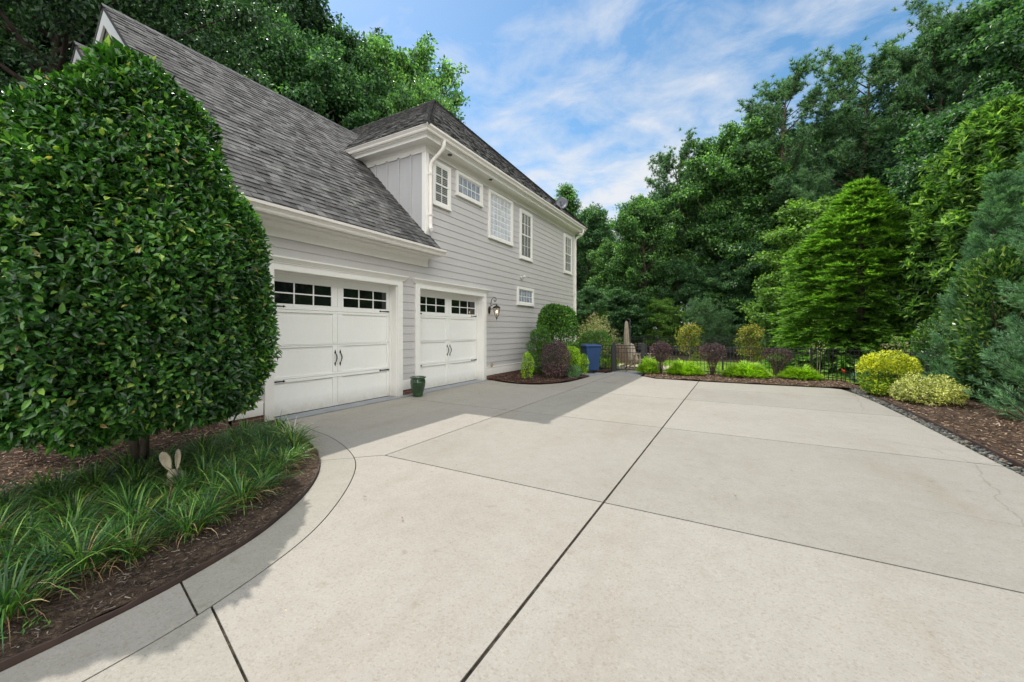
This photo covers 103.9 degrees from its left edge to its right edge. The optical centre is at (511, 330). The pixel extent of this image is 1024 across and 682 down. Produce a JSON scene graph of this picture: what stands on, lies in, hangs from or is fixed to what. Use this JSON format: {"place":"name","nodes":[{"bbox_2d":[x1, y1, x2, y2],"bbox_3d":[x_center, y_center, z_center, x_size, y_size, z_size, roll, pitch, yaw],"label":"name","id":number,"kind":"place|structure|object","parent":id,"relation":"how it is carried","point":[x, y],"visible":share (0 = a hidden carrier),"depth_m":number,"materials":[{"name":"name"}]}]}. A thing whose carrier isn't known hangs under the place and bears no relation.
{"place":"outdoors","nodes":[
{"label":"outdoors","id":0,"kind":"place"},
{"bbox_2d":[0,420,320,660],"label":"mulch ground","id":1,"kind":"structure","parent":0,"point":[67,617],"depth_m":2.52,"materials":[{"name":"brown wood"}]},
{"bbox_2d":[0,497,69,543],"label":"grass clump","id":2,"kind":"object","parent":1,"relation":"on","point":[11,519],"visible":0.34,"depth_m":2.72,"materials":[{"name":"green plant"}]},
{"bbox_2d":[0,460,92,503],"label":"grass clump","id":3,"kind":"object","parent":1,"relation":"on","point":[40,480],"visible":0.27,"depth_m":3.47,"materials":[{"name":"green plant"}]},
{"bbox_2d":[0,511,95,571],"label":"grass clump","id":4,"kind":"object","parent":1,"relation":"on","point":[6,552],"visible":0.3,"depth_m":2.47,"materials":[{"name":"green plant"}]},
{"bbox_2d":[0,475,107,515],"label":"grass clump","id":5,"kind":"object","parent":1,"relation":"on","point":[50,493],"visible":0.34,"depth_m":3.19,"materials":[{"name":"green plant"}]},
{"bbox_2d":[0,536,114,645],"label":"grass clump","id":6,"kind":"object","parent":1,"relation":"on","point":[8,602],"visible":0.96,"depth_m":2.07,"materials":[{"name":"green plant"}]},
{"bbox_2d":[0,513,122,592],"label":"grass clump","id":7,"kind":"object","parent":1,"relation":"on","point":[43,547],"visible":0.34,"depth_m":2.38,"materials":[{"name":"green plant"}]},
{"bbox_2d":[4,497,120,555],"bbox_3d":[-2.888,1.293,2.615,0.655,0.307,0.649,0,0,43],"label":"grass clump","id":8,"kind":"object","parent":1,"relation":"on","point":[60,528],"visible":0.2,"depth_m":2.62,"materials":[{"name":"green plant"}]},
{"bbox_2d":[3,495,137,549],"bbox_3d":[-3.052,1.316,2.777,0.712,0.262,0.658,0,0,-21],"label":"grass clump","id":9,"kind":"object","parent":1,"relation":"on","point":[79,515],"visible":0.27,"depth_m":2.81,"materials":[{"name":"green plant"}]},
{"bbox_2d":[1,481,140,547],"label":"grass clump","id":10,"kind":"object","parent":1,"relation":"on","point":[73,509],"visible":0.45,"depth_m":2.98,"materials":[{"name":"green plant"}]},
{"bbox_2d":[31,455,134,502],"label":"grass clump","id":11,"kind":"object","parent":1,"relation":"on","point":[93,481],"visible":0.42,"depth_m":3.49,"materials":[{"name":"green plant"}]},
{"bbox_2d":[0,507,172,598],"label":"grass clump","id":12,"kind":"object","parent":1,"relation":"on","point":[71,553],"visible":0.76,"depth_m":2.36,"materials":[{"name":"green plant"}]},
{"bbox_2d":[59,503,166,559],"bbox_3d":[-2.643,1.302,2.617,0.570,0.290,0.608,0,0,-14],"label":"grass clump","id":13,"kind":"object","parent":1,"relation":"on","point":[117,531],"visible":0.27,"depth_m":2.68,"materials":[{"name":"green plant"}]},
{"bbox_2d":[0,425,233,503],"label":"bark mulch","id":14,"kind":"object","parent":1,"relation":"on","point":[79,458],"visible":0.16,"depth_m":4.49,"materials":[{"name":"brown wood"}]},
{"bbox_2d":[53,475,185,525],"bbox_3d":[-2.886,1.274,3.032,0.745,0.344,0.752,0,0,-15],"label":"grass clump","id":15,"kind":"object","parent":1,"relation":"on","point":[129,498],"visible":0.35,"depth_m":3.07,"materials":[{"name":"green plant"}]},
{"bbox_2d":[61,507,190,578],"bbox_3d":[-2.390,1.302,2.554,0.606,0.290,0.646,0,0,-5],"label":"grass clump","id":16,"kind":"object","parent":1,"relation":"on","point":[133,552],"visible":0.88,"depth_m":2.50,"materials":[{"name":"green plant"}]},
{"bbox_2d":[61,481,200,539],"bbox_3d":[-2.658,1.289,2.897,0.752,0.316,0.802,0,0,15],"label":"grass clump","id":17,"kind":"object","parent":1,"relation":"on","point":[126,514],"visible":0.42,"depth_m":2.88,"materials":[{"name":"green plant"}]},
{"bbox_2d":[0,35,282,465],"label":"clipped bush","id":18,"kind":"object","parent":1,"relation":"on","point":[116,337],"visible":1,"depth_m":3.04,"materials":[{"name":"green plant"}]},
{"bbox_2d":[0,419,319,671],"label":"garden edging","id":19,"kind":"object","parent":1,"relation":"on","point":[13,660],"visible":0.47,"depth_m":2.14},
{"bbox_2d":[113,487,213,541],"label":"grass clump","id":20,"kind":"object","parent":1,"relation":"on","point":[168,517],"visible":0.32,"depth_m":2.86,"materials":[{"name":"green plant"}]},
{"bbox_2d":[137,462,218,504],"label":"grass clump","id":21,"kind":"object","parent":1,"relation":"on","point":[172,486],"visible":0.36,"depth_m":3.42,"materials":[{"name":"green plant"}]},
{"bbox_2d":[129,485,236,550],"bbox_3d":[-2.293,1.306,2.822,0.622,0.281,0.650,0,0,29],"label":"grass clump","id":22,"kind":"object","parent":1,"relation":"on","point":[187,531],"visible":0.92,"depth_m":2.81,"materials":[{"name":"green plant"}]},
{"bbox_2d":[149,447,247,493],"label":"grass clump","id":23,"kind":"object","parent":1,"relation":"on","point":[201,467],"visible":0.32,"depth_m":3.66,"materials":[{"name":"green plant"}]},
{"bbox_2d":[164,476,259,535],"bbox_3d":[-2.303,1.294,3.067,0.702,0.306,0.658,0,0,35],"label":"grass clump","id":24,"kind":"object","parent":1,"relation":"on","point":[224,500],"visible":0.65,"depth_m":3.04,"materials":[{"name":"green plant"}]},
{"bbox_2d":[188,463,289,514],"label":"grass clump","id":25,"kind":"object","parent":1,"relation":"on","point":[241,492],"visible":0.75,"depth_m":3.33,"materials":[{"name":"green plant"}]},
{"bbox_2d":[219,461,302,502],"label":"grass clump","id":26,"kind":"object","parent":1,"relation":"on","point":[272,472],"visible":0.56,"depth_m":3.62,"materials":[{"name":"green plant"}]},
{"bbox_2d":[69,3,586,428],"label":"house","id":27,"kind":"structure","parent":0,"point":[408,243],"depth_m":8.99,"materials":[{"name":"grey wood"}]},
{"bbox_2d":[274,273,388,416],"bbox_3d":[-3.341,0.229,7.681,0.113,2.418,2.646,0,0,30],"label":"garage door","id":28,"kind":"structure","parent":27,"relation":"in","point":[334,342],"depth_m":7.53,"materials":[{"name":"paint"}]},
{"bbox_2d":[432,160,451,211],"bbox_3d":[-1.759,-3.610,10.020,0.086,1.104,0.724,0,0,30],"label":"window","id":29,"kind":"structure","parent":27,"relation":"in","point":[441,179],"depth_m":10.01,"materials":[{"name":"paint"}]},
{"bbox_2d":[420,291,476,388],"bbox_3d":[-1.679,0.229,10.613,0.113,2.418,2.646,0,0,30],"label":"garage door","id":30,"kind":"structure","parent":27,"relation":"in","point":[447,322],"depth_m":10.55,"materials":[{"name":"paint"}]},
{"bbox_2d":[455,170,483,207],"bbox_3d":[-1.162,-3.891,11.073,0.086,0.666,1.264,0,0,30],"label":"window","id":31,"kind":"structure","parent":27,"relation":"in","point":[469,189],"depth_m":11.03,"materials":[{"name":"paint"}]},
{"bbox_2d":[488,188,513,246],"bbox_3d":[-0.334,-3.483,12.534,0.086,1.469,1.484,0,0,30],"label":"window","id":32,"kind":"structure","parent":27,"relation":"in","point":[500,209],"depth_m":12.50,"materials":[{"name":"glass"}]},
{"bbox_2d":[519,208,532,261],"bbox_3d":[0.497,-3.295,14.000,0.086,1.714,0.934,0,0,30],"label":"window","id":33,"kind":"structure","parent":27,"relation":"in","point":[526,218],"depth_m":13.98,"materials":[{"name":"paint"}]},
{"bbox_2d":[274,379,488,420],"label":"garage pavement","id":34,"kind":"structure","parent":0,"point":[331,409],"depth_m":7.89,"materials":[{"name":"concrete"}]},
{"bbox_2d":[62,376,855,681],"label":"driveway joint","id":35,"kind":"object","parent":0,"point":[470,671],"visible":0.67,"depth_m":2.22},
{"bbox_2d":[0,373,1023,681],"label":"driveway","id":36,"kind":"structure","parent":0,"point":[750,533],"depth_m":2.59,"materials":[{"name":"concrete"}]},
{"bbox_2d":[487,368,611,382],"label":"mulch bed","id":37,"kind":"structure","parent":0,"point":[537,378],"depth_m":11.89,"materials":[{"name":"brown wood"}]},
{"bbox_2d":[525,325,554,374],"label":"leaf shrub","id":38,"kind":"object","parent":37,"relation":"on","point":[534,338],"visible":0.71,"depth_m":12.84,"materials":[{"name":"green plant"}]},
{"bbox_2d":[539,341,571,376],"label":"purple shrub","id":39,"kind":"object","parent":37,"relation":"on","point":[563,368],"visible":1,"depth_m":11.90,"materials":[{"name":"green plant"}]},
{"bbox_2d":[535,303,580,369],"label":"round shrub","id":40,"kind":"object","parent":37,"relation":"on","point":[555,319],"visible":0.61,"depth_m":13.38,"materials":[{"name":"green plant"}]},
{"bbox_2d":[579,329,613,368],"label":"hedge","id":41,"kind":"object","parent":37,"relation":"on","point":[590,340],"visible":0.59,"depth_m":14.86,"materials":[{"name":"green plant"}]},
{"bbox_2d":[581,371,603,375],"bbox_3d":[2.488,1.481,13.519,0.935,0.039,1.337,0,0,35],"label":"driveway pad","id":42,"kind":"object","parent":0,"point":[592,373],"visible":0.36,"depth_m":13.53,"materials":[{"name":"concrete"}]},
{"bbox_2d":[580,344,601,371],"bbox_3d":[2.706,0.960,13.796,0.584,0.980,0.734,0,0,-8],"label":"wheeled bin","id":43,"kind":"object","parent":42,"relation":"on","point":[592,352],"visible":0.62,"depth_m":13.51,"materials":[{"name":"blue plastic"}]},
{"bbox_2d":[310,0,1019,331],"label":"sky","id":44,"kind":"structure","parent":0,"point":[582,94],"materials":[{"name":"blue"}]},
{"bbox_2d":[602,359,859,383],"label":"lawn","id":45,"kind":"structure","parent":0,"point":[850,381],"depth_m":13.91,"materials":[{"name":"green plant"}]},
{"bbox_2d":[674,321,705,360],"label":"young tree","id":46,"kind":"object","parent":45,"relation":"on","point":[691,330],"visible":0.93,"depth_m":14.44,"materials":[{"name":"green plant"}]},
{"bbox_2d":[733,323,770,362],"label":"young tree","id":47,"kind":"object","parent":45,"relation":"on","point":[746,332],"visible":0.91,"depth_m":14.08,"materials":[{"name":"green plant"}]},
{"bbox_2d":[644,372,860,388],"bbox_3d":[6.703,1.434,11.948,5.480,0.044,2.160,0,0,30],"label":"mulch bed","id":48,"kind":"object","parent":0,"point":[772,382],"visible":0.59,"depth_m":11.44,"materials":[{"name":"brown wood"}]},
{"bbox_2d":[666,358,705,375],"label":"lime shrub","id":49,"kind":"object","parent":48,"relation":"on","point":[683,368],"visible":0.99,"depth_m":12.74,"materials":[{"name":"green plant"}]},
{"bbox_2d":[698,342,726,374],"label":"purple shrub","id":50,"kind":"object","parent":48,"relation":"on","point":[719,351],"visible":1,"depth_m":12.68,"materials":[{"name":"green plant"}]},
{"bbox_2d":[720,360,771,378],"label":"lime shrub","id":51,"kind":"object","parent":48,"relation":"on","point":[742,368],"visible":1,"depth_m":12.08,"materials":[{"name":"green plant"}]},
{"bbox_2d":[762,347,794,376],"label":"purple shrub","id":52,"kind":"object","parent":48,"relation":"on","point":[777,364],"visible":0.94,"depth_m":12.17,"materials":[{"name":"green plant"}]},
{"bbox_2d":[776,364,824,380],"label":"lime shrub","id":53,"kind":"object","parent":48,"relation":"on","point":[813,374],"visible":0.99,"depth_m":11.58,"materials":[{"name":"green plant"}]},
{"bbox_2d":[601,334,911,396],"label":"ground","id":54,"kind":"structure","parent":0,"point":[737,358],"depth_m":22.55,"materials":[{"name":"brown soil"}]},
{"bbox_2d":[0,8,50,111],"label":"deciduous tree","id":55,"kind":"object","parent":54,"relation":"on","point":[26,35],"visible":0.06,"depth_m":20.01,"materials":[{"name":"green plant"}]},
{"bbox_2d":[0,33,73,100],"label":"deciduous tree","id":56,"kind":"object","parent":54,"relation":"on","point":[23,70],"visible":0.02,"depth_m":20.17,"materials":[{"name":"green plant"}]},
{"bbox_2d":[15,0,239,86],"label":"deciduous tree","id":57,"kind":"object","parent":54,"relation":"on","point":[181,12],"visible":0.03,"depth_m":20.74,"materials":[{"name":"green plant"}]},
{"bbox_2d":[0,0,288,288],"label":"oak tree","id":58,"kind":"object","parent":54,"relation":"on","point":[56,23],"visible":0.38,"depth_m":14.27,"materials":[{"name":"green plant"}]},
{"bbox_2d":[66,0,270,80],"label":"deciduous tree","id":59,"kind":"object","parent":54,"relation":"on","point":[218,2],"visible":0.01,"depth_m":21.12,"materials":[{"name":"green plant"}]},
{"bbox_2d":[191,0,371,126],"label":"deciduous tree","id":60,"kind":"object","parent":54,"relation":"on","point":[307,14],"visible":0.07,"depth_m":24.71,"materials":[{"name":"green plant"}]},
{"bbox_2d":[228,7,382,129],"bbox_3d":[-11.898,-7.793,22.762,9.334,19.095,9.310,0,0,9],"label":"deciduous tree","id":61,"kind":"object","parent":54,"relation":"on","point":[310,75],"visible":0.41,"depth_m":21.51,"materials":[{"name":"green plant"}]},
{"bbox_2d":[285,19,414,124],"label":"deciduous tree","id":62,"kind":"object","parent":54,"relation":"on","point":[378,84],"visible":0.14,"depth_m":26.08,"materials":[{"name":"green plant"}]},
{"bbox_2d":[324,30,469,123],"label":"deciduous tree","id":63,"kind":"object","parent":54,"relation":"on","point":[406,67],"visible":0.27,"depth_m":29.48,"materials":[{"name":"green plant"}]},
{"bbox_2d":[379,70,460,117],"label":"deciduous tree","id":64,"kind":"object","parent":54,"relation":"on","point":[422,95],"visible":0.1,"depth_m":24.00,"materials":[{"name":"green plant"}]},
{"bbox_2d":[554,182,584,290],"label":"deciduous tree","id":65,"kind":"object","parent":54,"relation":"on","point":[568,194],"visible":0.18,"depth_m":38.49,"materials":[{"name":"green plant"}]},
{"bbox_2d":[576,285,611,339],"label":"deciduous tree","id":66,"kind":"object","parent":54,"relation":"on","point":[590,296],"visible":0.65,"depth_m":24.57,"materials":[{"name":"green plant"}]},
{"bbox_2d":[575,203,617,301],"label":"deciduous tree","id":67,"kind":"object","parent":54,"relation":"on","point":[595,233],"visible":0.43,"depth_m":34.28,"materials":[{"name":"green plant"}]},
{"bbox_2d":[585,237,639,327],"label":"deciduous tree","id":68,"kind":"object","parent":54,"relation":"on","point":[600,265],"visible":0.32,"depth_m":30.26,"materials":[{"name":"green plant"}]},
{"bbox_2d":[597,287,656,344],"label":"deciduous tree","id":69,"kind":"object","parent":54,"relation":"on","point":[620,314],"visible":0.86,"depth_m":26.93,"materials":[{"name":"green plant"}]},
{"bbox_2d":[603,193,691,351],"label":"deciduous tree","id":70,"kind":"object","parent":54,"relation":"on","point":[640,224],"visible":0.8,"depth_m":28.21,"materials":[{"name":"green plant"}]},
{"bbox_2d":[639,297,687,353],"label":"deciduous tree","id":71,"kind":"object","parent":54,"relation":"on","point":[664,310],"visible":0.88,"depth_m":26.42,"materials":[{"name":"green plant"}]},
{"bbox_2d":[650,254,704,352],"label":"deciduous tree","id":72,"kind":"object","parent":54,"relation":"on","point":[686,274],"visible":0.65,"depth_m":27.29,"materials":[{"name":"green plant"}]},
{"bbox_2d":[645,126,722,350],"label":"pine tree","id":73,"kind":"object","parent":54,"relation":"on","point":[666,167],"visible":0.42,"depth_m":29.59,"materials":[{"name":"green plant"}]},
{"bbox_2d":[675,291,726,356],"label":"tree","id":74,"kind":"object","parent":54,"relation":"on","point":[701,306],"visible":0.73,"depth_m":23.12,"materials":[{"name":"green plant"}]},
{"bbox_2d":[684,263,731,352],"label":"deciduous tree","id":75,"kind":"object","parent":54,"relation":"on","point":[708,277],"visible":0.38,"depth_m":26.37,"materials":[{"name":"green plant"}]},
{"bbox_2d":[694,285,744,353],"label":"deciduous tree","id":76,"kind":"object","parent":54,"relation":"on","point":[730,302],"visible":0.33,"depth_m":25.64,"materials":[{"name":"green plant"}]},
{"bbox_2d":[703,307,744,350],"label":"pine tree","id":77,"kind":"object","parent":54,"relation":"on","point":[727,316],"visible":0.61,"depth_m":23.38,"materials":[{"name":"green plant"}]},
{"bbox_2d":[645,345,812,378],"bbox_3d":[6.764,1.048,12.856,4.733,1.065,0.062,0,0,24],"label":"metal fence","id":78,"kind":"object","parent":54,"relation":"on","point":[798,353],"visible":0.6,"depth_m":12.50,"materials":[{"name":"black metal"}]},
{"bbox_2d":[666,107,800,278],"bbox_3d":[15.311,-6.542,28.825,9.180,16.579,8.843,0,0,12],"label":"deciduous tree","id":79,"kind":"object","parent":54,"relation":"on","point":[716,168],"visible":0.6,"depth_m":27.18,"materials":[{"name":"green plant"}]},
{"bbox_2d":[710,242,767,354],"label":"deciduous tree","id":80,"kind":"object","parent":54,"relation":"on","point":[728,286],"visible":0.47,"depth_m":25.30,"materials":[{"name":"green plant"}]},
{"bbox_2d":[726,297,767,350],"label":"deciduous tree","id":81,"kind":"object","parent":54,"relation":"on","point":[741,318],"visible":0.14,"depth_m":24.45,"materials":[{"name":"green plant"}]},
{"bbox_2d":[705,119,788,353],"bbox_3d":[16.011,-6.517,26.949,5.401,16.551,6.660,0,0,29],"label":"deciduous tree","id":82,"kind":"object","parent":54,"relation":"on","point":[738,228],"visible":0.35,"depth_m":26.31,"materials":[{"name":"green plant"}]},
{"bbox_2d":[730,233,786,353],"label":"deciduous tree","id":83,"kind":"object","parent":54,"relation":"on","point":[757,270],"visible":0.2,"depth_m":24.72,"materials":[{"name":"green plant"}]},
{"bbox_2d":[729,52,850,235],"bbox_3d":[17.736,-7.959,26.562,7.347,19.408,7.172,0,0,-29],"label":"pine tree","id":84,"kind":"object","parent":54,"relation":"on","point":[789,88],"visible":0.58,"depth_m":25.26,"materials":[{"name":"green plant"}]},
{"bbox_2d":[737,195,873,340],"bbox_3d":[15.126,-2.536,20.549,6.462,8.537,6.827,0,0,12],"label":"deciduous tree","id":85,"kind":"object","parent":54,"relation":"on","point":[800,216],"visible":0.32,"depth_m":20.27,"materials":[{"name":"green plant"}]},
{"bbox_2d":[778,162,846,237],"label":"pine tree","id":86,"kind":"object","parent":54,"relation":"on","point":[818,187],"visible":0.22,"depth_m":22.52,"materials":[{"name":"green plant"}]},
{"bbox_2d":[774,116,880,237],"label":"deciduous tree","id":87,"kind":"object","parent":54,"relation":"on","point":[816,142],"visible":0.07,"depth_m":28.48,"materials":[{"name":"green plant"}]},
{"bbox_2d":[756,174,957,380],"bbox_3d":[12.784,-1.666,15.011,7.018,7.902,7.217,0,0,-27],"label":"arborvitae","id":88,"kind":"object","parent":54,"relation":"on","point":[873,214],"visible":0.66,"depth_m":14.00,"materials":[{"name":"green plant"}]},
{"bbox_2d":[787,32,949,204],"bbox_3d":[21.377,-8.181,24.323,8.072,19.860,8.270,0,0,-43],"label":"pine tree","id":89,"kind":"object","parent":54,"relation":"on","point":[849,118],"visible":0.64,"depth_m":23.55,"materials":[{"name":"green plant"}]},
{"bbox_2d":[812,348,1015,386],"bbox_3d":[9.888,1.048,9.511,0.066,1.065,5.104,0,0,-22],"label":"metal fence","id":90,"kind":"object","parent":54,"relation":"on","point":[854,355],"visible":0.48,"depth_m":11.08,"materials":[{"name":"black metal"}]},
{"bbox_2d":[860,203,976,371],"bbox_3d":[14.345,-1.429,13.436,4.120,5.895,4.198,0,0,45],"label":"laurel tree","id":91,"kind":"object","parent":54,"relation":"on","point":[873,336],"visible":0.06,"depth_m":13.48,"materials":[{"name":"green plant"}]},
{"bbox_2d":[864,93,1023,372],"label":"laurel tree","id":92,"kind":"object","parent":54,"relation":"on","point":[985,138],"visible":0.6,"depth_m":12.00,"materials":[{"name":"green plant"}]},
{"bbox_2d":[868,0,1020,185],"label":"pine tree","id":93,"kind":"object","parent":54,"relation":"on","point":[912,78],"visible":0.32,"depth_m":20.47,"materials":[{"name":"green plant"}]},
{"bbox_2d":[867,79,1023,245],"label":"deciduous tree","id":94,"kind":"object","parent":54,"relation":"on","point":[932,139],"visible":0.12,"depth_m":17.31,"materials":[{"name":"green plant"}]},
{"bbox_2d":[869,0,1023,193],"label":"deciduous tree","id":95,"kind":"object","parent":54,"relation":"on","point":[979,9],"visible":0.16,"depth_m":20.11,"materials":[{"name":"green plant"}]},
{"bbox_2d":[901,0,1023,141],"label":"deciduous tree","id":96,"kind":"object","parent":54,"relation":"on","point":[1002,38],"visible":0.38,"depth_m":17.65,"materials":[{"name":"green plant"}]},
{"bbox_2d":[842,388,1023,475],"bbox_3d":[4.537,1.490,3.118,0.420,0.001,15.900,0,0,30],"label":"gravel ground","id":97,"kind":"structure","parent":0,"point":[933,430],"depth_m":5.84,"materials":[{"name":"grey gravel"}]},
{"bbox_2d":[880,398,1023,471],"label":"garden edging","id":98,"kind":"object","parent":97,"relation":"on","point":[1007,458],"visible":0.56,"depth_m":5.17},
{"bbox_2d":[861,385,1023,463],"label":"mulch ground","id":99,"kind":"structure","parent":0,"point":[981,426],"depth_m":6.34,"materials":[{"name":"brown wood"}]},
{"bbox_2d":[855,349,923,396],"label":"yellow shrub","id":100,"kind":"object","parent":99,"relation":"on","point":[869,383],"visible":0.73,"depth_m":8.68,"materials":[{"name":"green plant"}]},
{"bbox_2d":[886,370,970,406],"bbox_3d":[8.252,1.130,7.908,1.224,0.711,1.066,0,0,30],"label":"yellow mound","id":101,"kind":"object","parent":99,"relation":"on","point":[945,392],"visible":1,"depth_m":7.76,"materials":[{"name":"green plant"}]},
{"bbox_2d":[909,314,985,378],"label":"glossy evergreen","id":102,"kind":"object","parent":99,"relation":"on","point":[915,343],"visible":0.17,"depth_m":10.03,"materials":[{"name":"green plant"}]},
{"bbox_2d":[917,168,1023,402],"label":"red cedar","id":103,"kind":"object","parent":99,"relation":"on","point":[1002,197],"visible":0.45,"depth_m":8.38,"materials":[{"name":"green plant"}]},
{"bbox_2d":[941,241,1023,404],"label":"glossy evergreen","id":104,"kind":"object","parent":99,"relation":"on","point":[996,258],"visible":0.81,"depth_m":7.80,"materials":[{"name":"green plant"}]},
{"bbox_2d":[963,176,1023,419],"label":"red cedar","id":105,"kind":"object","parent":99,"relation":"on","point":[1016,370],"visible":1,"depth_m":6.61,"materials":[{"name":"green plant"}]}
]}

